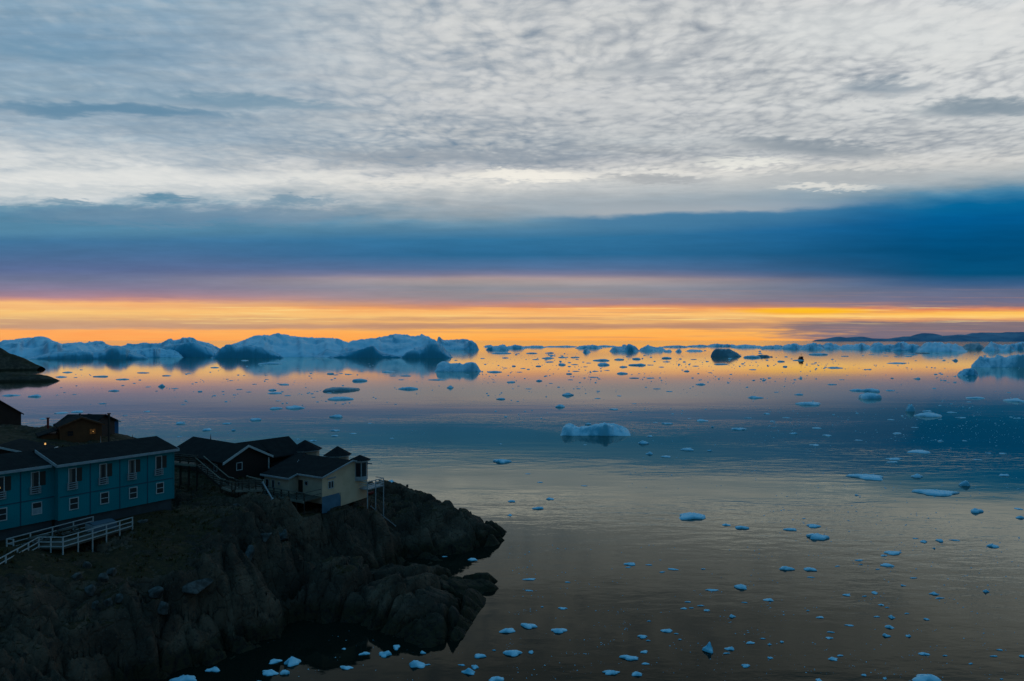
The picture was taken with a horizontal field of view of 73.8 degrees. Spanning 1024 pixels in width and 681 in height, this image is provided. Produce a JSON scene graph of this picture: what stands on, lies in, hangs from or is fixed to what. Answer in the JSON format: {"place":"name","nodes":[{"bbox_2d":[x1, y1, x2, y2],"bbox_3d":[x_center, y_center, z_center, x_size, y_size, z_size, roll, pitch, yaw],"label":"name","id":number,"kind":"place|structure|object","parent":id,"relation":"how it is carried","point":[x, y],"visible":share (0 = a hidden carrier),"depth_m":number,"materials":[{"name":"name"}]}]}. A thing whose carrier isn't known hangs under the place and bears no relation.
{"place":"outdoors","nodes":[
{"label":"outdoors","id":0,"kind":"place"},
{"bbox_2d":[0,424,506,680],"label":"terrain","id":1,"kind":"structure","parent":0,"point":[242,603],"depth_m":70.32,"materials":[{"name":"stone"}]},
{"bbox_2d":[0,400,23,424],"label":"house","id":2,"kind":"structure","parent":1,"relation":"on","point":[9,414],"depth_m":141.08,"materials":[{"name":"black wood"}]},
{"bbox_2d":[0,438,57,453],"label":"outbuilding","id":3,"kind":"structure","parent":1,"relation":"on","point":[19,445],"depth_m":97.85,"materials":[{"name":"black fabric"}]},
{"bbox_2d":[0,516,132,563],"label":"terrace","id":4,"kind":"structure","parent":1,"relation":"on","point":[62,543],"depth_m":66.78,"materials":[{"name":"white paint"}]},
{"bbox_2d":[26,534,49,543],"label":"picnic table","id":5,"kind":"object","parent":4,"relation":"on","point":[29,539],"visible":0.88,"depth_m":66.09,"materials":[{"name":"grey wood"}]},
{"bbox_2d":[54,526,80,537],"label":"picnic table","id":6,"kind":"object","parent":4,"relation":"on","point":[65,529],"visible":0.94,"depth_m":68.86,"materials":[{"name":"grey wood"}]},
{"bbox_2d":[85,518,116,533],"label":"picnic table","id":7,"kind":"object","parent":4,"relation":"on","point":[90,525],"visible":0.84,"depth_m":70.43,"materials":[{"name":"grey paint"}]},
{"bbox_2d":[35,413,104,442],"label":"house","id":8,"kind":"structure","parent":1,"relation":"on","point":[79,428],"depth_m":118.34,"materials":[{"name":"brown wood"}]},
{"bbox_2d":[71,572,82,580],"bbox_3d":[-39.037,21.355,61.268,0.779,0.960,1.015,0,0,17],"label":"boulder","id":9,"kind":"object","parent":1,"relation":"on","point":[76,576],"visible":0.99,"depth_m":60.97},
{"bbox_2d":[53,414,117,435],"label":"house","id":10,"kind":"structure","parent":1,"relation":"on","point":[102,418],"depth_m":127.31,"materials":[{"name":"black wood"}]},
{"bbox_2d":[82,561,91,568],"bbox_3d":[-39.735,21.213,63.914,0.688,1.160,0.771,0,0,15],"label":"boulder","id":11,"kind":"object","parent":1,"relation":"on","point":[86,564],"visible":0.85,"depth_m":63.68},
{"bbox_2d":[0,434,179,540],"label":"hotel","id":12,"kind":"structure","parent":1,"relation":"on","point":[48,488],"depth_m":72.36,"materials":[{"name":"teal wood"}]},
{"bbox_2d":[0,476,4,499],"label":"window","id":13,"kind":"structure","parent":12,"relation":"in","point":[2,478],"depth_m":66.73,"materials":[{"name":"glass"}]},
{"bbox_2d":[0,507,6,520],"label":"window","id":14,"kind":"structure","parent":12,"relation":"in","point":[3,511],"depth_m":66.81,"materials":[{"name":"white paint"}]},
{"bbox_2d":[31,471,39,493],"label":"window","id":15,"kind":"structure","parent":12,"relation":"in","point":[35,476],"depth_m":69.08,"materials":[{"name":"glass"}]},
{"bbox_2d":[32,501,41,514],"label":"window","id":16,"kind":"structure","parent":12,"relation":"in","point":[36,506],"depth_m":69.17,"materials":[{"name":"white paint"}]},
{"bbox_2d":[68,467,76,489],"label":"window","id":17,"kind":"structure","parent":12,"relation":"in","point":[72,472],"depth_m":71.05,"materials":[{"name":"glass"}]},
{"bbox_2d":[69,497,78,510],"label":"window","id":18,"kind":"structure","parent":12,"relation":"in","point":[73,502],"depth_m":71.14,"materials":[{"name":"white paint"}]},
{"bbox_2d":[99,463,106,483],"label":"window","id":19,"kind":"structure","parent":12,"relation":"in","point":[102,467],"depth_m":73.59,"materials":[{"name":"glass"}]},
{"bbox_2d":[100,491,108,504],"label":"window","id":20,"kind":"structure","parent":12,"relation":"in","point":[104,496],"depth_m":73.68,"materials":[{"name":"glass"}]},
{"bbox_2d":[128,459,135,479],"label":"window","id":21,"kind":"structure","parent":12,"relation":"in","point":[131,463],"depth_m":76.12,"materials":[{"name":"glass"}]},
{"bbox_2d":[129,486,137,498],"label":"window","id":22,"kind":"structure","parent":12,"relation":"in","point":[133,491],"depth_m":76.23,"materials":[{"name":"glass"}]},
{"bbox_2d":[155,455,161,474],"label":"window","id":23,"kind":"structure","parent":12,"relation":"in","point":[158,459],"depth_m":78.57,"materials":[{"name":"glass"}]},
{"bbox_2d":[156,482,163,493],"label":"window","id":24,"kind":"structure","parent":12,"relation":"in","point":[159,486],"depth_m":78.66,"materials":[{"name":"glass"}]},
{"bbox_2d":[84,584,96,595],"bbox_3d":[-37.686,22.262,60.962,0.816,1.016,1.111,0,0,-10],"label":"boulder","id":25,"kind":"object","parent":1,"relation":"on","point":[90,589],"visible":1,"depth_m":60.67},
{"bbox_2d":[98,572,108,581],"bbox_3d":[-37.187,21.625,62.062,0.913,1.044,0.771,0,0,16],"label":"boulder","id":26,"kind":"object","parent":1,"relation":"on","point":[103,577],"visible":1,"depth_m":61.86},
{"bbox_2d":[103,598,112,606],"bbox_3d":[-35.766,23.282,60.453,0.816,1.159,0.847,0,0,0],"label":"boulder","id":27,"kind":"object","parent":1,"relation":"on","point":[108,602],"visible":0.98,"depth_m":60.09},
{"bbox_2d":[107,413,110,441],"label":"utility pole","id":28,"kind":"object","parent":1,"relation":"on","point":[108,426],"visible":0.55,"depth_m":114.88,"materials":[{"name":"black"}]},
{"bbox_2d":[106,568,116,575],"bbox_3d":[-36.962,21.399,62.962,0.811,0.942,0.931,0,0,-17],"label":"boulder","id":29,"kind":"object","parent":1,"relation":"on","point":[112,571],"visible":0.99,"depth_m":62.73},
{"bbox_2d":[115,420,120,433],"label":"house","id":30,"kind":"structure","parent":1,"relation":"on","point":[117,426],"depth_m":139.03,"materials":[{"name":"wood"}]},
{"bbox_2d":[115,593,122,602],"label":"boulder","id":31,"kind":"object","parent":1,"relation":"on","point":[119,598],"visible":1,"depth_m":60.86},
{"bbox_2d":[148,586,163,598],"bbox_3d":[-33.494,23.674,64.138,1.276,1.107,1.916,0,0,-33],"label":"boulder","id":32,"kind":"object","parent":1,"relation":"on","point":[156,592],"visible":0.91,"depth_m":63.53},
{"bbox_2d":[157,601,168,614],"bbox_3d":[-32.212,24.530,62.709,1.334,1.246,1.245,0,0,-14],"label":"boulder","id":33,"kind":"object","parent":1,"relation":"on","point":[163,608],"visible":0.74,"depth_m":62.36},
{"bbox_2d":[174,453,197,490],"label":"walkway","id":34,"kind":"structure","parent":1,"relation":"on","point":[180,463],"depth_m":87.69,"materials":[{"name":"grey wood"}]},
{"bbox_2d":[195,456,233,489],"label":"staircase","id":35,"kind":"structure","parent":34,"relation":"attached to","point":[201,469],"depth_m":87.11,"materials":[{"name":"grey wood"}]},
{"bbox_2d":[182,578,212,594],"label":"boulder","id":36,"kind":"object","parent":1,"relation":"on","point":[195,587],"visible":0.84,"depth_m":65.53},
{"bbox_2d":[174,435,301,480],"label":"house","id":37,"kind":"structure","parent":1,"relation":"on","point":[255,458],"depth_m":95.37,"materials":[{"name":"black wood"}]},
{"bbox_2d":[236,462,241,470],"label":"window","id":38,"kind":"structure","parent":37,"relation":"in","point":[238,465],"depth_m":92.70,"materials":[{"name":"glass"}]},
{"bbox_2d":[221,478,262,497],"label":"footbridge","id":39,"kind":"object","parent":1,"relation":"on","point":[230,488],"visible":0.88,"depth_m":85.82,"materials":[{"name":"grey wood"}]},
{"bbox_2d":[245,545,254,561],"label":"boulder","id":40,"kind":"object","parent":1,"relation":"on","point":[250,552],"visible":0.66,"depth_m":74.65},
{"bbox_2d":[261,533,271,541],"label":"boulder","id":41,"kind":"object","parent":1,"relation":"on","point":[265,536],"visible":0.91,"depth_m":76.58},
{"bbox_2d":[279,529,288,540],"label":"boulder","id":42,"kind":"object","parent":1,"relation":"on","point":[283,535],"visible":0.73,"depth_m":81.42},
{"bbox_2d":[256,485,320,514],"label":"deck","id":43,"kind":"structure","parent":1,"relation":"on","point":[299,497],"depth_m":87.54,"materials":[{"name":"grey wood"}]},
{"bbox_2d":[260,440,371,512],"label":"house","id":44,"kind":"structure","parent":1,"relation":"on","point":[336,475],"depth_m":91.45,"materials":[{"name":"wood"}]},
{"bbox_2d":[298,480,302,493],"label":"door","id":45,"kind":"structure","parent":44,"relation":"in","point":[300,482],"depth_m":90.06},
{"bbox_2d":[328,480,333,488],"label":"window","id":46,"kind":"structure","parent":44,"relation":"in","point":[330,483],"depth_m":89.16,"materials":[{"name":"glass"}]},
{"bbox_2d":[359,477,383,517],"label":"balcony","id":47,"kind":"structure","parent":44,"relation":"attached to","point":[373,486],"depth_m":94.08,"materials":[{"name":"white paint"}]},
{"bbox_2d":[0,341,1023,680],"bbox_3d":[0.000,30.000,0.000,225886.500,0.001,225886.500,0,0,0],"label":"sea","id":48,"kind":"structure","parent":0,"point":[464,435],"depth_m":138.34,"materials":[{"name":"liquid"}]},
{"bbox_2d":[0,348,44,370],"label":"headland","id":49,"kind":"structure","parent":48,"relation":"on","point":[8,361],"depth_m":691.75,"materials":[{"name":"stone"}]},
{"bbox_2d":[0,371,59,381],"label":"headland","id":50,"kind":"structure","parent":48,"relation":"on","point":[7,376],"depth_m":497.38,"materials":[{"name":"stone"}]},
{"bbox_2d":[0,336,147,358],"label":"iceberg","id":51,"kind":"object","parent":48,"relation":"on","point":[39,347],"visible":0.96,"depth_m":1217.00,"materials":[{"name":"ice"}]},
{"bbox_2d":[122,337,219,357],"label":"iceberg","id":52,"kind":"object","parent":48,"relation":"on","point":[182,347],"visible":0.82,"depth_m":1251.46,"materials":[{"name":"ice"}]},
{"bbox_2d":[169,675,196,680],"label":"ice chunk","id":53,"kind":"object","parent":48,"relation":"on","point":[186,678],"visible":1,"depth_m":60.08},
{"bbox_2d":[205,666,219,671],"bbox_3d":[-27.199,29.908,62.132,1.484,0.394,0.734,0,0,6],"label":"ice chunk","id":54,"kind":"object","parent":48,"relation":"on","point":[214,669],"visible":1,"depth_m":61.91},
{"bbox_2d":[262,669,278,675],"bbox_3d":[-21.824,29.898,61.475,1.834,0.414,0.948,0,0,13],"label":"ice chunk","id":55,"kind":"object","parent":48,"relation":"on","point":[270,672],"visible":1,"depth_m":61.32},
{"bbox_2d":[269,659,281,663],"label":"ice chunk","id":56,"kind":"object","parent":48,"relation":"on","point":[273,661],"visible":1,"depth_m":63.59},
{"bbox_2d":[212,333,347,357],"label":"iceberg","id":57,"kind":"object","parent":48,"relation":"on","point":[277,345],"visible":0.93,"depth_m":1274.54,"materials":[{"name":"ice"}]},
{"bbox_2d":[284,656,300,666],"bbox_3d":[-20.320,29.763,63.447,1.534,0.749,1.191,0,0,-39],"label":"ice chunk","id":58,"kind":"object","parent":48,"relation":"on","point":[291,661],"visible":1,"depth_m":63.24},
{"bbox_2d":[286,405,303,408],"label":"ice floe","id":59,"kind":"object","parent":48,"relation":"on","point":[293,407],"visible":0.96,"depth_m":301.14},
{"bbox_2d":[327,396,353,399],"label":"ice floe","id":60,"kind":"object","parent":48,"relation":"on","point":[340,398],"visible":0.94,"depth_m":347.02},
{"bbox_2d":[323,387,359,391],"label":"ice floe","id":61,"kind":"object","parent":48,"relation":"on","point":[338,389],"visible":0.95,"depth_m":406.80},
{"bbox_2d":[305,334,451,357],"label":"iceberg","id":62,"kind":"object","parent":48,"relation":"on","point":[403,346],"visible":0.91,"depth_m":1242.39,"materials":[{"name":"ice"}]},
{"bbox_2d":[379,650,391,657],"bbox_3d":[-12.158,29.875,65.251,1.138,0.460,1.369,0,0,-34],"label":"ice chunk","id":63,"kind":"object","parent":48,"relation":"on","point":[385,654],"visible":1,"depth_m":64.99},
{"bbox_2d":[409,660,424,667],"bbox_3d":[-8.779,29.796,63.088,1.669,0.634,1.325,0,0,0],"label":"ice chunk","id":64,"kind":"object","parent":48,"relation":"on","point":[415,663],"visible":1,"depth_m":62.80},
{"bbox_2d":[435,361,480,371],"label":"iceberg","id":65,"kind":"object","parent":48,"relation":"on","point":[443,366],"visible":0.98,"depth_m":661.14,"materials":[{"name":"ice"}]},
{"bbox_2d":[437,337,478,349],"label":"iceberg","id":66,"kind":"object","parent":48,"relation":"on","point":[461,344],"visible":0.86,"depth_m":2255.50,"materials":[{"name":"ice"}]},
{"bbox_2d":[461,668,474,674],"bbox_3d":[-3.959,29.841,61.670,1.339,0.528,0.821,0,0,7],"label":"ice chunk","id":67,"kind":"object","parent":48,"relation":"on","point":[470,671],"visible":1,"depth_m":61.55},
{"bbox_2d":[489,676,503,680],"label":"ice chunk","id":68,"kind":"object","parent":48,"relation":"on","point":[496,678],"visible":1,"depth_m":60.17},
{"bbox_2d":[486,344,508,349],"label":"iceberg","id":69,"kind":"object","parent":48,"relation":"on","point":[502,347],"visible":0.98,"depth_m":2153.06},
{"bbox_2d":[493,459,511,462],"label":"ice floe","id":70,"kind":"object","parent":48,"relation":"on","point":[500,460],"visible":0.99,"depth_m":168.17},
{"bbox_2d":[499,628,514,632],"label":"ice chunk","id":71,"kind":"object","parent":48,"relation":"on","point":[508,630],"visible":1,"depth_m":70.20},
{"bbox_2d":[503,650,522,656],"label":"ice chunk","id":72,"kind":"object","parent":48,"relation":"on","point":[514,653],"visible":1,"depth_m":65.19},
{"bbox_2d":[507,344,525,348],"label":"iceberg","id":73,"kind":"object","parent":48,"relation":"on","point":[515,346],"visible":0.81,"depth_m":2509.50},
{"bbox_2d":[521,623,536,628],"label":"ice chunk","id":74,"kind":"object","parent":48,"relation":"on","point":[528,626],"visible":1,"depth_m":71.38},
{"bbox_2d":[523,345,546,347],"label":"iceberg","id":75,"kind":"object","parent":48,"relation":"on","point":[535,346],"visible":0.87,"depth_m":2903.52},
{"bbox_2d":[75,349,1022,680],"bbox_3d":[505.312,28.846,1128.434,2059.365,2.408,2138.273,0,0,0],"label":"brash ice","id":76,"kind":"structure","parent":48,"relation":"on","point":[681,413],"depth_m":275.47,"materials":[{"name":"ice"}]},
{"bbox_2d":[551,628,566,632],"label":"ice chunk","id":77,"kind":"object","parent":48,"relation":"on","point":[559,630],"visible":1,"depth_m":70.25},
{"bbox_2d":[577,345,600,347],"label":"iceberg","id":78,"kind":"object","parent":48,"relation":"on","point":[589,346],"visible":0.87,"depth_m":2603.43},
{"bbox_2d":[560,423,630,435],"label":"iceberg","id":79,"kind":"object","parent":48,"relation":"on","point":[600,429],"visible":0.98,"depth_m":215.95,"materials":[{"name":"ice"}]},
{"bbox_2d":[602,670,619,674],"bbox_3d":[8.975,29.918,61.566,1.739,0.374,0.818,0,0,1],"label":"ice chunk","id":80,"kind":"object","parent":48,"relation":"on","point":[609,672],"visible":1,"depth_m":61.45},
{"bbox_2d":[610,344,638,350],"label":"iceberg","id":81,"kind":"object","parent":48,"relation":"on","point":[629,347],"visible":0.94,"depth_m":1893.97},
{"bbox_2d":[619,655,637,659],"bbox_3d":[10.979,29.931,64.448,1.981,0.348,0.907,0,0,10],"label":"ice chunk","id":82,"kind":"object","parent":48,"relation":"on","point":[627,657],"visible":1,"depth_m":64.33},
{"bbox_2d":[639,345,664,350],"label":"iceberg","id":83,"kind":"object","parent":48,"relation":"on","point":[649,348],"visible":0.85,"depth_m":1997.66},
{"bbox_2d":[679,512,705,519],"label":"ice chunk","id":84,"kind":"object","parent":48,"relation":"on","point":[687,516],"visible":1,"depth_m":115.14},
{"bbox_2d":[702,642,712,652],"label":"ice chunk","id":85,"kind":"object","parent":48,"relation":"on","point":[708,648],"visible":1,"depth_m":65.86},
{"bbox_2d":[707,343,735,346],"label":"iceberg","id":86,"kind":"object","parent":48,"relation":"on","point":[720,345],"visible":0.88,"depth_m":3365.48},
{"bbox_2d":[711,349,740,356],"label":"iceberg","id":87,"kind":"object","parent":48,"relation":"on","point":[723,353],"visible":1,"depth_m":1276.53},
{"bbox_2d":[734,584,746,588],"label":"ice chunk","id":88,"kind":"object","parent":48,"relation":"on","point":[740,586],"visible":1,"depth_m":82.60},
{"bbox_2d":[731,344,761,347],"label":"iceberg","id":89,"kind":"object","parent":48,"relation":"on","point":[745,346],"visible":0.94,"depth_m":2906.20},
{"bbox_2d":[760,345,781,347],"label":"iceberg","id":90,"kind":"object","parent":48,"relation":"on","point":[774,346],"visible":0.74,"depth_m":2609.67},
{"bbox_2d":[779,566,794,569],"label":"ice chunk","id":91,"kind":"object","parent":48,"relation":"on","point":[785,568],"visible":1,"depth_m":89.35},
{"bbox_2d":[781,343,801,348],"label":"iceberg","id":92,"kind":"object","parent":48,"relation":"on","point":[793,346],"visible":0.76,"depth_m":2434.06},
{"bbox_2d":[795,402,820,404],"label":"ice floe","id":93,"kind":"object","parent":48,"relation":"on","point":[808,403],"visible":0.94,"depth_m":319.03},
{"bbox_2d":[799,342,824,348],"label":"iceberg","id":94,"kind":"object","parent":48,"relation":"on","point":[813,345],"visible":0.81,"depth_m":2378.72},
{"bbox_2d":[806,533,829,539],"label":"ice chunk","id":95,"kind":"object","parent":48,"relation":"on","point":[816,536],"visible":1,"depth_m":103.30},
{"bbox_2d":[822,343,839,348],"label":"iceberg","id":96,"kind":"object","parent":48,"relation":"on","point":[830,346],"visible":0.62,"depth_m":2521.08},
{"bbox_2d":[837,343,869,348],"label":"iceberg","id":97,"kind":"object","parent":48,"relation":"on","point":[858,346],"visible":0.87,"depth_m":2443.97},
{"bbox_2d":[846,474,882,479],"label":"ice floe","id":98,"kind":"object","parent":48,"relation":"on","point":[871,476],"visible":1,"depth_m":148.99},
{"bbox_2d":[858,392,881,398],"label":"ice floe","id":99,"kind":"object","parent":48,"relation":"on","point":[867,395],"visible":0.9,"depth_m":352.63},
{"bbox_2d":[862,388,879,391],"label":"ice floe","id":100,"kind":"object","parent":48,"relation":"on","point":[872,390],"visible":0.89,"depth_m":401.12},
{"bbox_2d":[867,342,893,349],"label":"iceberg","id":101,"kind":"object","parent":48,"relation":"on","point":[877,346],"visible":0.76,"depth_m":2228.82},
{"bbox_2d":[884,551,901,554],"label":"ice floe","id":102,"kind":"object","parent":48,"relation":"on","point":[894,552],"visible":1,"depth_m":95.96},
{"bbox_2d":[891,341,919,350],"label":"iceberg","id":103,"kind":"object","parent":48,"relation":"on","point":[902,346],"visible":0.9,"depth_m":2048.58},
{"bbox_2d":[906,404,914,411],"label":"ice chunk","id":104,"kind":"object","parent":48,"relation":"on","point":[909,407],"visible":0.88,"depth_m":288.77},
{"bbox_2d":[907,450,929,453],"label":"ice floe","id":105,"kind":"object","parent":48,"relation":"on","point":[919,451],"visible":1,"depth_m":182.18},
{"bbox_2d":[912,674,940,680],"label":"ice chunk","id":106,"kind":"object","parent":48,"relation":"on","point":[924,677],"visible":1,"depth_m":60.14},
{"bbox_2d":[914,412,941,416],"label":"ice floe","id":107,"kind":"object","parent":48,"relation":"on","point":[927,414],"visible":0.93,"depth_m":269.31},
{"bbox_2d":[911,489,959,495],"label":"ice floe","id":108,"kind":"object","parent":48,"relation":"on","point":[935,492],"visible":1,"depth_m":133.60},
{"bbox_2d":[916,342,966,351],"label":"iceberg","id":109,"kind":"object","parent":48,"relation":"on","point":[936,347],"visible":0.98,"depth_m":1867.79,"materials":[{"name":"ice"}]},
{"bbox_2d":[956,368,977,375],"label":"iceberg","id":110,"kind":"object","parent":48,"relation":"on","point":[969,372],"visible":0.97,"depth_m":585.19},
{"bbox_2d":[962,343,983,348],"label":"iceberg","id":111,"kind":"object","parent":48,"relation":"on","point":[973,346],"visible":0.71,"depth_m":2362.80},
{"bbox_2d":[971,508,983,512],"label":"ice chunk","id":112,"kind":"object","parent":48,"relation":"on","point":[974,510],"visible":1,"depth_m":119.22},
{"bbox_2d":[971,354,1023,367],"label":"iceberg","id":113,"kind":"object","parent":48,"relation":"on","point":[1012,361],"visible":0.98,"depth_m":762.11,"materials":[{"name":"ice"}]},
{"bbox_2d":[982,342,1015,350],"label":"iceberg","id":114,"kind":"object","parent":48,"relation":"on","point":[991,346],"visible":0.95,"depth_m":1996.40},
{"bbox_2d":[1003,398,1023,401],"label":"ice floe","id":115,"kind":"object","parent":48,"relation":"on","point":[1015,400],"visible":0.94,"depth_m":336.01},
{"bbox_2d":[1010,342,1023,348],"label":"iceberg","id":116,"kind":"object","parent":48,"relation":"on","point":[1019,345],"visible":0.67,"depth_m":2369.70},
{"bbox_2d":[0,0,1023,340],"label":"sky","id":117,"kind":"structure","parent":0,"point":[200,170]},
{"bbox_2d":[814,332,1023,340],"bbox_3d":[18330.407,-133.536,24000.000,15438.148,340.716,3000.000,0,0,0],"label":"hills","id":118,"kind":"structure","parent":0,"point":[1003,336],"depth_m":23349.04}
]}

